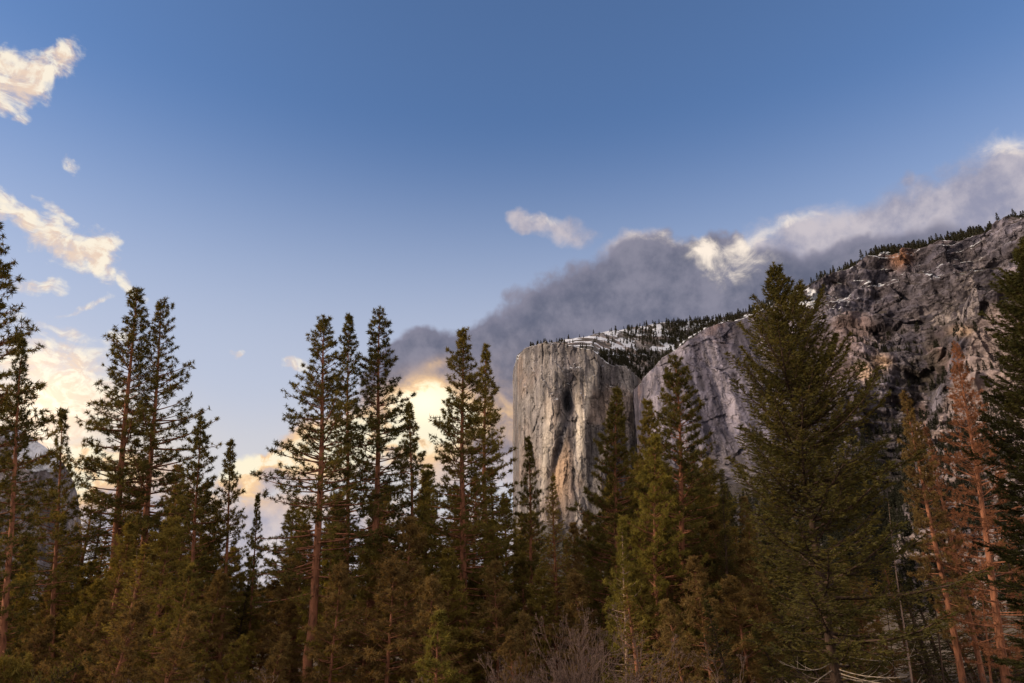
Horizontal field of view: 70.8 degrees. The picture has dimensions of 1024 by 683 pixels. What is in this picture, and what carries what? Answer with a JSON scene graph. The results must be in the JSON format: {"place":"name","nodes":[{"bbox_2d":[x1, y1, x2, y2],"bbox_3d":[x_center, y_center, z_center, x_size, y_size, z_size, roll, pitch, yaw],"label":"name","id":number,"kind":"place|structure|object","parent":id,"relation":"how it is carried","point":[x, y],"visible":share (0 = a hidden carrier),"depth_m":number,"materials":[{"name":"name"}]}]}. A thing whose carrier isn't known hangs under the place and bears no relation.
{"place":"outdoors","nodes":[
{"label":"outdoors","id":0,"kind":"place"},
{"bbox_2d":[0,430,82,599],"bbox_3d":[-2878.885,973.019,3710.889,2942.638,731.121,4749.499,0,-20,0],"label":"granite dome","id":1,"kind":"structure","parent":0,"point":[38,448],"depth_m":2827.59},
{"bbox_2d":[0,0,1023,588],"label":"sky","id":2,"kind":"structure","parent":0,"point":[517,173],"materials":[{"name":"blue"}]},
{"bbox_2d":[11,606,1023,682],"bbox_3d":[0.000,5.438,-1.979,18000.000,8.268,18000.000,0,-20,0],"label":"ground","id":3,"kind":"structure","parent":0,"point":[900,674],"depth_m":202.04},
{"bbox_2d":[0,649,34,682],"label":"pine tree","id":4,"kind":"object","parent":3,"relation":"on","point":[12,673],"visible":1,"depth_m":44.45,"materials":[{"name":"green plant"}]},
{"bbox_2d":[6,572,34,666],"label":"pine tree","id":5,"kind":"object","parent":3,"relation":"on","point":[22,620],"visible":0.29,"depth_m":72.33,"materials":[{"name":"green plant"}]},
{"bbox_2d":[0,336,41,677],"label":"pine tree","id":6,"kind":"object","parent":3,"relation":"on","point":[9,572],"visible":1,"depth_m":57.29,"materials":[{"name":"green plant"}]},
{"bbox_2d":[0,630,54,682],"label":"pine tree","id":7,"kind":"object","parent":3,"relation":"on","point":[42,640],"visible":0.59,"depth_m":52.88,"materials":[{"name":"green plant"}]},
{"bbox_2d":[5,615,56,682],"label":"pine tree","id":8,"kind":"object","parent":3,"relation":"on","point":[48,622],"visible":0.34,"depth_m":60.64,"materials":[{"name":"green plant"}]},
{"bbox_2d":[9,584,66,682],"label":"pine tree","id":9,"kind":"object","parent":3,"relation":"on","point":[44,612],"visible":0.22,"depth_m":70.74,"materials":[{"name":"green plant"}]},
{"bbox_2d":[0,221,76,591],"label":"pine tree","id":10,"kind":"object","parent":3,"relation":"on","point":[12,339],"visible":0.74,"depth_m":64.47,"materials":[{"name":"green plant"}]},
{"bbox_2d":[10,406,87,679],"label":"pine tree","id":11,"kind":"object","parent":3,"relation":"on","point":[55,574],"visible":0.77,"depth_m":72.31,"materials":[{"name":"green plant"}]},
{"bbox_2d":[29,653,92,682],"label":"fir tree","id":12,"kind":"object","parent":3,"relation":"on","point":[75,666],"visible":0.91,"depth_m":42.80,"materials":[{"name":"green plant"}]},
{"bbox_2d":[30,559,102,682],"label":"pine tree","id":13,"kind":"object","parent":3,"relation":"on","point":[84,580],"visible":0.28,"depth_m":74.13,"materials":[{"name":"green plant"}]},
{"bbox_2d":[27,598,113,682],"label":"pine tree","id":14,"kind":"object","parent":3,"relation":"on","point":[105,610],"visible":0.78,"depth_m":51.63,"materials":[{"name":"green plant"}]},
{"bbox_2d":[23,577,117,682],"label":"pine tree","id":15,"kind":"object","parent":3,"relation":"on","point":[95,600],"visible":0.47,"depth_m":62.66,"materials":[{"name":"green plant"}]},
{"bbox_2d":[44,486,99,656],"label":"fir tree","id":16,"kind":"object","parent":3,"relation":"on","point":[82,558],"visible":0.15,"depth_m":99.38,"materials":[{"name":"green plant"}]},
{"bbox_2d":[66,521,147,680],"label":"pine tree","id":17,"kind":"object","parent":3,"relation":"on","point":[133,528],"visible":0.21,"depth_m":68.91,"materials":[{"name":"green plant"}]},
{"bbox_2d":[67,533,151,682],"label":"fir tree","id":18,"kind":"object","parent":3,"relation":"on","point":[124,556],"visible":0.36,"depth_m":64.99,"materials":[{"name":"green plant"}]},
{"bbox_2d":[79,597,152,682],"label":"pine tree","id":19,"kind":"object","parent":3,"relation":"on","point":[137,613],"visible":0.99,"depth_m":42.31,"materials":[{"name":"green plant"}]},
{"bbox_2d":[53,285,185,682],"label":"pine tree","id":20,"kind":"object","parent":3,"relation":"on","point":[108,503],"visible":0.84,"depth_m":77.70,"materials":[{"name":"green plant"}]},
{"bbox_2d":[90,543,175,682],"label":"fir tree","id":21,"kind":"object","parent":3,"relation":"on","point":[143,567],"visible":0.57,"depth_m":53.50,"materials":[{"name":"green plant"}]},
{"bbox_2d":[113,524,182,682],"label":"pine tree","id":22,"kind":"object","parent":3,"relation":"on","point":[152,557],"visible":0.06,"depth_m":72.73,"materials":[{"name":"green plant"}]},
{"bbox_2d":[75,296,221,665],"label":"pine tree","id":23,"kind":"object","parent":3,"relation":"on","point":[151,438],"visible":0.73,"depth_m":81.04,"materials":[{"name":"green plant"}]},
{"bbox_2d":[102,515,210,681],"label":"pine tree","id":24,"kind":"object","parent":3,"relation":"on","point":[155,575],"visible":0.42,"depth_m":60.54,"materials":[{"name":"green plant"}]},
{"bbox_2d":[111,561,217,682],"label":"pine tree","id":25,"kind":"object","parent":3,"relation":"on","point":[187,573],"visible":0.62,"depth_m":51.26,"materials":[{"name":"green plant"}]},
{"bbox_2d":[125,611,203,682],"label":"pine tree","id":26,"kind":"object","parent":3,"relation":"on","point":[185,655],"visible":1,"depth_m":44.05,"materials":[{"name":"green plant"}]},
{"bbox_2d":[150,414,236,665],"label":"pine tree","id":27,"kind":"object","parent":3,"relation":"on","point":[198,466],"visible":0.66,"depth_m":72.51,"materials":[{"name":"green plant"}]},
{"bbox_2d":[152,568,239,682],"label":"pine tree","id":28,"kind":"object","parent":3,"relation":"on","point":[219,583],"visible":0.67,"depth_m":64.34,"materials":[{"name":"green plant"}]},
{"bbox_2d":[161,533,230,681],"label":"pine tree","id":29,"kind":"object","parent":3,"relation":"on","point":[204,541],"visible":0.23,"depth_m":71.92,"materials":[{"name":"green plant"}]},
{"bbox_2d":[169,545,266,682],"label":"pine tree","id":30,"kind":"object","parent":3,"relation":"on","point":[232,549],"visible":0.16,"depth_m":82.14,"materials":[{"name":"green plant"}]},
{"bbox_2d":[194,437,248,682],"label":"pine tree","id":31,"kind":"object","parent":3,"relation":"on","point":[227,469],"visible":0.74,"depth_m":73.57,"materials":[{"name":"green plant"}]},
{"bbox_2d":[196,634,250,682],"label":"pine tree","id":32,"kind":"object","parent":3,"relation":"on","point":[235,657],"visible":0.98,"depth_m":52.85,"materials":[{"name":"green plant"}]},
{"bbox_2d":[202,583,257,682],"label":"fir tree","id":33,"kind":"object","parent":3,"relation":"on","point":[248,589],"visible":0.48,"depth_m":73.86,"materials":[{"name":"green plant"}]},
{"bbox_2d":[208,630,259,682],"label":"pine tree","id":34,"kind":"object","parent":3,"relation":"on","point":[250,637],"visible":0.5,"depth_m":63.28,"materials":[{"name":"green plant"}]},
{"bbox_2d":[234,492,269,679],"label":"pine tree","id":35,"kind":"object","parent":3,"relation":"on","point":[253,581],"visible":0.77,"depth_m":76.16,"materials":[{"name":"green plant"}]},
{"bbox_2d":[232,579,296,682],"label":"pine tree","id":36,"kind":"object","parent":3,"relation":"on","point":[274,583],"visible":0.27,"depth_m":80.82,"materials":[{"name":"green plant"}]},
{"bbox_2d":[231,501,309,655],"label":"pine tree","id":37,"kind":"object","parent":3,"relation":"on","point":[293,509],"visible":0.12,"depth_m":101.94,"materials":[{"name":"green plant"}]},
{"bbox_2d":[249,630,292,682],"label":"pine tree","id":38,"kind":"object","parent":3,"relation":"on","point":[283,643],"visible":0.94,"depth_m":51.20,"materials":[{"name":"green plant"}]},
{"bbox_2d":[238,600,304,682],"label":"pine tree","id":39,"kind":"object","parent":3,"relation":"on","point":[288,605],"visible":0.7,"depth_m":63.80,"materials":[{"name":"green plant"}]},
{"bbox_2d":[246,560,308,682],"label":"pine tree","id":40,"kind":"object","parent":3,"relation":"on","point":[284,591],"visible":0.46,"depth_m":72.37,"materials":[{"name":"green plant"}]},
{"bbox_2d":[256,507,319,682],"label":"pine tree","id":41,"kind":"object","parent":3,"relation":"on","point":[300,517],"visible":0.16,"depth_m":93.57,"materials":[{"name":"green plant"}]},
{"bbox_2d":[246,523,349,682],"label":"pine tree","id":42,"kind":"object","parent":3,"relation":"on","point":[287,561],"visible":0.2,"depth_m":80.78,"materials":[{"name":"green plant"}]},
{"bbox_2d":[275,528,365,682],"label":"pine tree","id":43,"kind":"object","parent":3,"relation":"on","point":[323,592],"visible":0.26,"depth_m":69.03,"materials":[{"name":"green plant"}]},
{"bbox_2d":[243,314,405,682],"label":"pine tree","id":44,"kind":"object","parent":3,"relation":"on","point":[320,395],"visible":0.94,"depth_m":62.71,"materials":[{"name":"green plant"}]},
{"bbox_2d":[299,559,364,682],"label":"pine tree","id":45,"kind":"object","parent":3,"relation":"on","point":[340,582],"visible":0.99,"depth_m":52.75,"materials":[{"name":"green plant"}]},
{"bbox_2d":[294,312,387,671],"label":"pine tree","id":46,"kind":"object","parent":3,"relation":"on","point":[347,367],"visible":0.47,"depth_m":77.59,"materials":[{"name":"green plant"}]},
{"bbox_2d":[299,543,410,682],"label":"pine tree","id":47,"kind":"object","parent":3,"relation":"on","point":[360,593],"visible":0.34,"depth_m":59.13,"materials":[{"name":"green plant"}]},
{"bbox_2d":[333,304,427,681],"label":"pine tree","id":48,"kind":"object","parent":3,"relation":"on","point":[378,442],"visible":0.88,"depth_m":66.28,"materials":[{"name":"green plant"}]},
{"bbox_2d":[336,555,426,682],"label":"pine tree","id":49,"kind":"object","parent":3,"relation":"on","point":[393,578],"visible":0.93,"depth_m":52.34,"materials":[{"name":"green plant"}]},
{"bbox_2d":[346,513,456,682],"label":"pine tree","id":50,"kind":"object","parent":3,"relation":"on","point":[410,527],"visible":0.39,"depth_m":58.98,"materials":[{"name":"green plant"}]},
{"bbox_2d":[357,521,452,681],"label":"pine tree","id":51,"kind":"object","parent":3,"relation":"on","point":[428,570],"visible":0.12,"depth_m":69.12,"materials":[{"name":"green plant"}]},
{"bbox_2d":[381,401,443,639],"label":"pine tree","id":52,"kind":"object","parent":3,"relation":"on","point":[410,414],"visible":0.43,"depth_m":79.48,"materials":[{"name":"green plant"}]},
{"bbox_2d":[398,609,470,682],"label":"pine tree","id":53,"kind":"object","parent":3,"relation":"on","point":[430,664],"visible":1,"depth_m":41.60,"materials":[{"name":"green plant"}]},
{"bbox_2d":[395,574,474,682],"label":"pine tree","id":54,"kind":"object","parent":3,"relation":"on","point":[431,591],"visible":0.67,"depth_m":51.62,"materials":[{"name":"green plant"}]},
{"bbox_2d":[392,546,498,682],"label":"pine tree","id":55,"kind":"object","parent":3,"relation":"on","point":[447,559],"visible":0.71,"depth_m":59.60,"materials":[{"name":"green plant"}]},
{"bbox_2d":[417,542,497,682],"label":"pine tree","id":56,"kind":"object","parent":3,"relation":"on","point":[472,584],"visible":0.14,"depth_m":69.05,"materials":[{"name":"green plant"}]},
{"bbox_2d":[416,325,522,677],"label":"pine tree","id":57,"kind":"object","parent":3,"relation":"on","point":[462,532],"visible":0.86,"depth_m":68.75,"materials":[{"name":"green plant"}]},
{"bbox_2d":[446,343,534,682],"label":"pine tree","id":58,"kind":"object","parent":3,"relation":"on","point":[492,416],"visible":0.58,"depth_m":75.69,"materials":[{"name":"green plant"}]},
{"bbox_2d":[449,559,539,682],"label":"pine tree","id":59,"kind":"object","parent":3,"relation":"on","point":[487,606],"visible":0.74,"depth_m":59.05,"materials":[{"name":"green plant"}]},
{"bbox_2d":[456,518,537,681],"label":"pine tree","id":60,"kind":"object","parent":3,"relation":"on","point":[495,522],"visible":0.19,"depth_m":70.86,"materials":[{"name":"green plant"}]},
{"bbox_2d":[468,497,551,682],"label":"pine tree","id":61,"kind":"object","parent":3,"relation":"on","point":[512,519],"visible":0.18,"depth_m":81.92,"materials":[{"name":"green plant"}]},
{"bbox_2d":[495,635,531,682],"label":"pine tree","id":62,"kind":"object","parent":3,"relation":"on","point":[511,641],"visible":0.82,"depth_m":44.31,"materials":[{"name":"green plant"}]},
{"bbox_2d":[493,552,551,676],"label":"pine tree","id":63,"kind":"object","parent":3,"relation":"on","point":[522,564],"visible":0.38,"depth_m":70.55,"materials":[{"name":"green plant"}]},
{"bbox_2d":[501,610,556,682],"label":"pine tree","id":64,"kind":"object","parent":3,"relation":"on","point":[522,622],"visible":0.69,"depth_m":54.13,"materials":[{"name":"green plant"}]},
{"bbox_2d":[507,434,553,657],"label":"pine tree","id":65,"kind":"object","parent":3,"relation":"on","point":[529,492],"visible":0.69,"depth_m":76.33,"materials":[{"name":"green plant"}]},
{"bbox_2d":[501,567,580,681],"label":"pine tree","id":66,"kind":"object","parent":3,"relation":"on","point":[536,580],"visible":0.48,"depth_m":61.29,"materials":[{"name":"green plant"}]},
{"bbox_2d":[475,614,619,682],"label":"bare shrub","id":67,"kind":"object","parent":3,"relation":"on","point":[559,674],"visible":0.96,"depth_m":33.94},
{"bbox_2d":[514,473,600,682],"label":"fir tree","id":68,"kind":"object","parent":3,"relation":"on","point":[555,567],"visible":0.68,"depth_m":62.88,"materials":[{"name":"green plant"}]},
{"bbox_2d":[541,568,622,682],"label":"pine tree","id":69,"kind":"object","parent":3,"relation":"on","point":[575,584],"visible":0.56,"depth_m":59.28,"materials":[{"name":"green plant"}]},
{"bbox_2d":[566,613,609,682],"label":"pine tree","id":70,"kind":"object","parent":3,"relation":"on","point":[578,622],"visible":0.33,"depth_m":53.51,"materials":[{"name":"green plant"}]},
{"bbox_2d":[566,514,612,660],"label":"pine tree","id":71,"kind":"object","parent":3,"relation":"on","point":[583,533],"visible":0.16,"depth_m":80.71,"materials":[{"name":"green plant"}]},
{"bbox_2d":[567,522,613,671],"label":"pine tree","id":72,"kind":"object","parent":3,"relation":"on","point":[592,564],"visible":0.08,"depth_m":73.80,"materials":[{"name":"green plant"}]},
{"bbox_2d":[528,602,695,682],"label":"bare shrub","id":73,"kind":"object","parent":3,"relation":"on","point":[597,654],"visible":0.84,"depth_m":35.41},
{"bbox_2d":[558,386,669,674],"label":"pine tree","id":74,"kind":"object","parent":3,"relation":"on","point":[610,508],"visible":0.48,"depth_m":70.54,"materials":[{"name":"green plant"}]},
{"bbox_2d":[589,515,668,682],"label":"pine tree","id":75,"kind":"object","parent":3,"relation":"on","point":[623,563],"visible":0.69,"depth_m":52.49,"materials":[{"name":"green plant"}]},
{"bbox_2d":[607,583,672,682],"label":"fir tree","id":76,"kind":"object","parent":3,"relation":"on","point":[629,605],"visible":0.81,"depth_m":43.42,"materials":[{"name":"green plant"}]},
{"bbox_2d":[608,398,671,678],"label":"pine tree","id":77,"kind":"object","parent":3,"relation":"on","point":[645,422],"visible":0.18,"depth_m":78.60,"materials":[{"name":"green plant"}]},
{"bbox_2d":[598,433,709,682],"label":"pine tree","id":78,"kind":"object","parent":3,"relation":"on","point":[657,530],"visible":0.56,"depth_m":57.65,"materials":[{"name":"green plant"}]},
{"bbox_2d":[607,567,703,682],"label":"pine tree","id":79,"kind":"object","parent":3,"relation":"on","point":[638,574],"visible":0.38,"depth_m":52.62,"materials":[{"name":"green plant"}]},
{"bbox_2d":[612,535,745,682],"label":"pine tree","id":80,"kind":"object","parent":3,"relation":"on","point":[668,595],"visible":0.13,"depth_m":58.79,"materials":[{"name":"green plant"}]},
{"bbox_2d":[651,598,719,682],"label":"pine tree","id":81,"kind":"object","parent":3,"relation":"on","point":[671,624],"visible":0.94,"depth_m":41.34,"materials":[{"name":"green plant"}]},
{"bbox_2d":[608,353,776,682],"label":"pine tree","id":82,"kind":"object","parent":3,"relation":"on","point":[673,419],"visible":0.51,"depth_m":62.96,"materials":[{"name":"green plant"}]},
{"bbox_2d":[670,555,754,682],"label":"pine tree","id":83,"kind":"object","parent":3,"relation":"on","point":[693,567],"visible":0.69,"depth_m":49.85,"materials":[{"name":"green plant"}]},
{"bbox_2d":[701,599,748,682],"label":"fir tree","id":84,"kind":"object","parent":3,"relation":"on","point":[718,650],"visible":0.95,"depth_m":43.85,"materials":[{"name":"green plant"}]},
{"bbox_2d":[703,468,748,682],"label":"fir tree","id":85,"kind":"object","parent":3,"relation":"on","point":[728,544],"visible":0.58,"depth_m":59.45,"materials":[{"name":"green plant"}]},
{"bbox_2d":[669,510,794,682],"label":"pine tree","id":86,"kind":"object","parent":3,"relation":"on","point":[713,525],"visible":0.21,"depth_m":61.73,"materials":[{"name":"green plant"}]},
{"bbox_2d":[711,574,780,682],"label":"pine tree","id":87,"kind":"object","parent":3,"relation":"on","point":[751,673],"visible":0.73,"depth_m":50.95,"materials":[{"name":"green plant"}]},
{"bbox_2d":[752,628,793,682],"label":"fir tree","id":88,"kind":"object","parent":3,"relation":"on","point":[768,659],"visible":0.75,"depth_m":44.03,"materials":[{"name":"green plant"}]},
{"bbox_2d":[725,537,823,682],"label":"pine tree","id":89,"kind":"object","parent":3,"relation":"on","point":[745,548],"visible":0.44,"depth_m":58.84,"materials":[{"name":"green plant"}]},
{"bbox_2d":[767,587,815,682],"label":"fir tree","id":90,"kind":"object","parent":3,"relation":"on","point":[780,617],"visible":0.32,"depth_m":50.46,"materials":[{"name":"green plant"}]},
{"bbox_2d":[722,262,994,682],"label":"fir tree","id":91,"kind":"object","parent":3,"relation":"on","point":[798,373],"visible":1,"depth_m":41.38,"materials":[{"name":"green plant"}]},
{"bbox_2d":[834,562,910,682],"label":"pine tree","id":92,"kind":"object","parent":3,"relation":"on","point":[875,626],"visible":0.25,"depth_m":82.28,"materials":[{"name":"green plant"}]},
{"bbox_2d":[858,560,916,682],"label":"fir tree","id":93,"kind":"object","parent":3,"relation":"on","point":[891,674],"visible":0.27,"depth_m":92.01,"materials":[{"name":"green plant"}]},
{"bbox_2d":[876,552,946,682],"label":"fir tree","id":94,"kind":"object","parent":3,"relation":"on","point":[892,612],"visible":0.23,"depth_m":95.98,"materials":[{"name":"green plant"}]},
{"bbox_2d":[890,601,952,682],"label":"fir tree","id":95,"kind":"object","parent":3,"relation":"on","point":[926,672],"visible":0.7,"depth_m":78.43,"materials":[{"name":"green plant"}]},
{"bbox_2d":[892,572,963,682],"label":"fir tree","id":96,"kind":"object","parent":3,"relation":"on","point":[921,642],"visible":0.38,"depth_m":87.39,"materials":[{"name":"green plant"}]},
{"bbox_2d":[906,578,957,681],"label":"fir tree","id":97,"kind":"object","parent":3,"relation":"on","point":[922,615],"visible":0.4,"depth_m":95.82,"materials":[{"name":"green plant"}]},
{"bbox_2d":[896,390,975,682],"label":"fir tree","id":98,"kind":"object","parent":3,"relation":"on","point":[939,555],"visible":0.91,"depth_m":58.15,"materials":[{"name":"green plant"}]},
{"bbox_2d":[922,424,997,682],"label":"pine tree","id":99,"kind":"object","parent":3,"relation":"on","point":[976,651],"visible":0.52,"depth_m":63.04,"materials":[{"name":"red plant"}]},
{"bbox_2d":[922,340,1023,682],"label":"pine tree","id":100,"kind":"object","parent":3,"relation":"on","point":[1001,650],"visible":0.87,"depth_m":56.28,"materials":[{"name":"red plant"}]},
{"bbox_2d":[956,595,1023,682],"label":"fir tree","id":101,"kind":"object","parent":3,"relation":"on","point":[997,668],"visible":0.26,"depth_m":77.13,"materials":[{"name":"green plant"}]},
{"bbox_2d":[960,236,1023,682],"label":"fir tree","id":102,"kind":"object","parent":3,"relation":"on","point":[1012,290],"visible":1,"depth_m":43.26,"materials":[{"name":"green plant"}]},
{"bbox_2d":[512,314,736,606],"bbox_3d":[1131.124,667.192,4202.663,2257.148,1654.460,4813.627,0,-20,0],"label":"granite cliff","id":103,"kind":"structure","parent":0,"point":[562,393],"depth_m":2958.56,"materials":[{"name":"stone"}]},
{"bbox_2d":[633,216,1023,612],"bbox_3d":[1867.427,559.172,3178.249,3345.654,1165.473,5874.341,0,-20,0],"label":"granite ridge","id":104,"kind":"structure","parent":0,"point":[936,285],"depth_m":1930.05,"materials":[{"name":"stone"}]},
{"bbox_2d":[514,320,1023,611],"bbox_3d":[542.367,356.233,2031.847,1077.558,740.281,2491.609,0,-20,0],"label":"tree","id":105,"kind":"object","parent":104,"relation":"on","point":[896,498],"visible":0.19,"depth_m":1119.69,"materials":[{"name":"plant"}]},
{"bbox_2d":[598,209,1023,379],"bbox_3d":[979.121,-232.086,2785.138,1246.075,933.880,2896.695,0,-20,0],"label":"woods","id":106,"kind":"object","parent":104,"relation":"on","point":[616,358],"visible":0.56,"depth_m":3199.75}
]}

